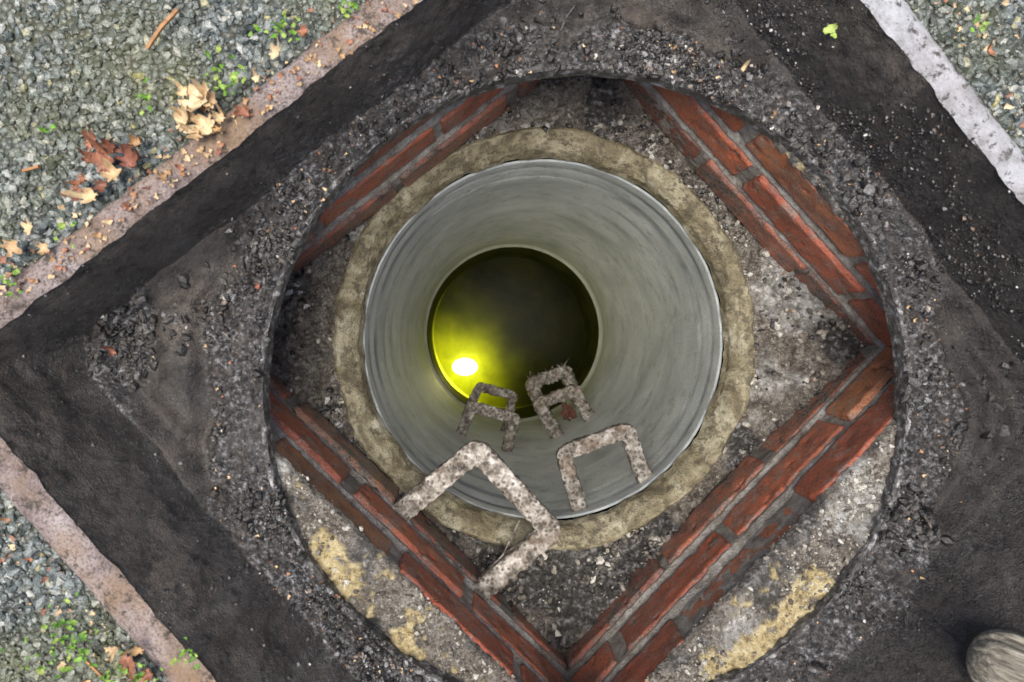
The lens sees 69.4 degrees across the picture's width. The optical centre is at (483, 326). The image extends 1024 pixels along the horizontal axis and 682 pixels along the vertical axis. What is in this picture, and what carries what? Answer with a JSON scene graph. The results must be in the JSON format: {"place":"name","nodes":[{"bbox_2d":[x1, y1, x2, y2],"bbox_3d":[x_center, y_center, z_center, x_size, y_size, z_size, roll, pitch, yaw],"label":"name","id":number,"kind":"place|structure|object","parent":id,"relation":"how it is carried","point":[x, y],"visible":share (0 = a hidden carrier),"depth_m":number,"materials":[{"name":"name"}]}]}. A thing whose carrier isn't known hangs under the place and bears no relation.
{"place":"outdoors","nodes":[
{"label":"outdoors","id":0,"kind":"place"},
{"bbox_2d":[0,0,1023,681],"bbox_3d":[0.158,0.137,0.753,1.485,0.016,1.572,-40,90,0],"label":"gravel","id":1,"kind":"structure","parent":0,"point":[972,46],"depth_m":0.75,"materials":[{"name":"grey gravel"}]},
{"bbox_2d":[22,165,40,171],"bbox_3d":[-0.453,-0.158,0.741,0.019,0.005,0.007,0,90,0],"label":"twig","id":2,"kind":"object","parent":1,"relation":"on","point":[31,168],"visible":1,"depth_m":0.74,"materials":[{"name":"wood"}]},
{"bbox_2d":[86,659,102,679],"bbox_3d":[-0.387,0.342,0.737,0.028,0.006,0.003,41,90,0],"label":"twig","id":3,"kind":"object","parent":1,"relation":"on","point":[97,671],"visible":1,"depth_m":0.74,"materials":[{"name":"wood"}]},
{"bbox_2d":[145,8,178,49],"bbox_3d":[-0.322,-0.298,0.739,0.005,0.006,0.050,38,90,0],"label":"twig","id":4,"kind":"object","parent":1,"relation":"on","point":[164,23],"visible":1,"depth_m":0.74,"materials":[{"name":"wood"}]},
{"bbox_2d":[0,0,989,681],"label":"weeds","id":5,"kind":"object","parent":1,"relation":"on","point":[832,28],"visible":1,"depth_m":0.73,"materials":[{"name":"green plant"}]},
{"bbox_2d":[0,0,1023,681],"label":"dead leaves","id":6,"kind":"object","parent":1,"relation":"on","point":[202,98],"visible":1,"depth_m":0.73,"materials":[{"name":"brown plant"}]},
{"bbox_2d":[332,127,755,550],"bbox_3d":[0.099,0.021,2.067,0.693,1.768,0.694,0,90,0],"label":"concrete shaft","id":7,"kind":"object","parent":1,"relation":"in","point":[613,239],"visible":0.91,"depth_m":1.36,"materials":[{"name":"grey concrete"}]},
{"bbox_2d":[452,358,477,375],"bbox_3d":[-0.066,0.147,2.680,0.092,0.032,0.064,0,90,0],"label":"inspection lamp","id":8,"kind":"object","parent":7,"relation":"attached to","point":[464,366],"visible":1,"depth_m":2.67,"materials":[{"name":"white"}]},
{"bbox_2d":[456,401,520,451],"bbox_3d":[0.009,0.257,1.860,0.155,0.028,0.123,15,90,0],"label":"step iron","id":9,"kind":"object","parent":7,"relation":"attached to","point":[512,419],"visible":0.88,"depth_m":1.85,"materials":[{"name":"metal"}]},
{"bbox_2d":[462,382,517,430],"bbox_3d":[0.008,0.261,2.220,0.170,0.030,0.178,13,90,0],"label":"step iron","id":10,"kind":"object","parent":7,"relation":"attached to","point":[511,396],"visible":0.48,"depth_m":2.21,"materials":[{"name":"metal"}]},
{"bbox_2d":[30,47,957,681],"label":"brick chamber","id":11,"kind":"object","parent":7,"relation":"on","point":[746,549],"visible":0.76,"depth_m":1.08,"materials":[{"name":"brick"}]},
{"bbox_2d":[391,440,560,601],"bbox_3d":[-0.019,0.303,1.120,0.214,0.031,0.206,-41,90,0],"label":"step iron","id":12,"kind":"object","parent":11,"relation":"in","point":[543,536],"visible":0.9,"depth_m":1.11,"materials":[{"name":"metal"}]},
{"bbox_2d":[491,520,519,565],"bbox_3d":[0.028,0.341,1.120,0.011,0.043,0.115,31,90,0],"label":"twig","id":13,"kind":"object","parent":12,"relation":"on","point":[499,558],"visible":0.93,"depth_m":1.11,"materials":[{"name":"wood"}]},
{"bbox_2d":[0,0,1023,681],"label":"manhole frame","id":14,"kind":"object","parent":11,"relation":"on","point":[114,502],"visible":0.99,"depth_m":0.87,"materials":[{"name":"concrete"}]},
{"bbox_2d":[84,0,1023,681],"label":"soil debris","id":15,"kind":"object","parent":14,"relation":"in","point":[658,52],"visible":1,"depth_m":0.91,"materials":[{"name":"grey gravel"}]},
{"bbox_2d":[923,515,931,528],"bbox_3d":[0.545,0.242,0.902,0.002,0.007,0.029,-35,90,0],"label":"twig","id":16,"kind":"object","parent":15,"relation":"on","point":[926,519],"visible":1,"depth_m":0.90,"materials":[{"name":"wood"}]},
{"bbox_2d":[560,1,577,30],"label":"twig","id":17,"kind":"object","parent":14,"relation":"on","point":[567,15],"visible":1,"depth_m":0.90,"materials":[{"name":"wood"}]},
{"bbox_2d":[966,629,1023,681],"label":"weathered timber","id":18,"kind":"object","parent":14,"relation":"on","point":[995,655],"visible":1,"depth_m":0.75,"materials":[{"name":"grey wood"}]},
{"bbox_2d":[427,257,584,406],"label":"water","id":19,"kind":"structure","parent":7,"relation":"in","point":[512,323],"depth_m":2.84,"materials":[{"name":"liquid"}]},
{"bbox_2d":[525,365,577,417],"bbox_3d":[0.231,0.225,2.280,0.159,0.045,0.198,-24,90,0],"label":"step iron","id":20,"kind":"object","parent":7,"relation":"attached to","point":[566,376],"visible":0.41,"depth_m":2.27,"materials":[{"name":"metal"}]},
{"bbox_2d":[527,358,568,382],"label":"snagged fibres","id":21,"kind":"object","parent":20,"relation":"on","point":[547,372],"visible":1,"depth_m":2.25,"materials":[{"name":"grey fabric"}]},
{"bbox_2d":[533,384,594,438],"bbox_3d":[0.221,0.234,2.000,0.142,0.035,0.149,-28,90,0],"label":"step iron","id":22,"kind":"object","parent":7,"relation":"attached to","point":[543,403],"visible":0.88,"depth_m":1.99,"materials":[{"name":"metal"}]},
{"bbox_2d":[559,402,576,420],"bbox_3d":[0.223,0.229,1.961,0.042,0.031,0.050,-42,90,0],"label":"rust scale","id":23,"kind":"object","parent":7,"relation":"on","point":[568,411],"visible":1,"depth_m":1.95,"materials":[{"name":"brown metal"}]},
{"bbox_2d":[555,423,651,519],"bbox_3d":[0.207,0.251,1.270,0.156,0.027,0.142,-20,90,0],"label":"step iron","id":24,"kind":"object","parent":7,"relation":"attached to","point":[626,434],"visible":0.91,"depth_m":1.26,"materials":[{"name":"metal"}]}
]}

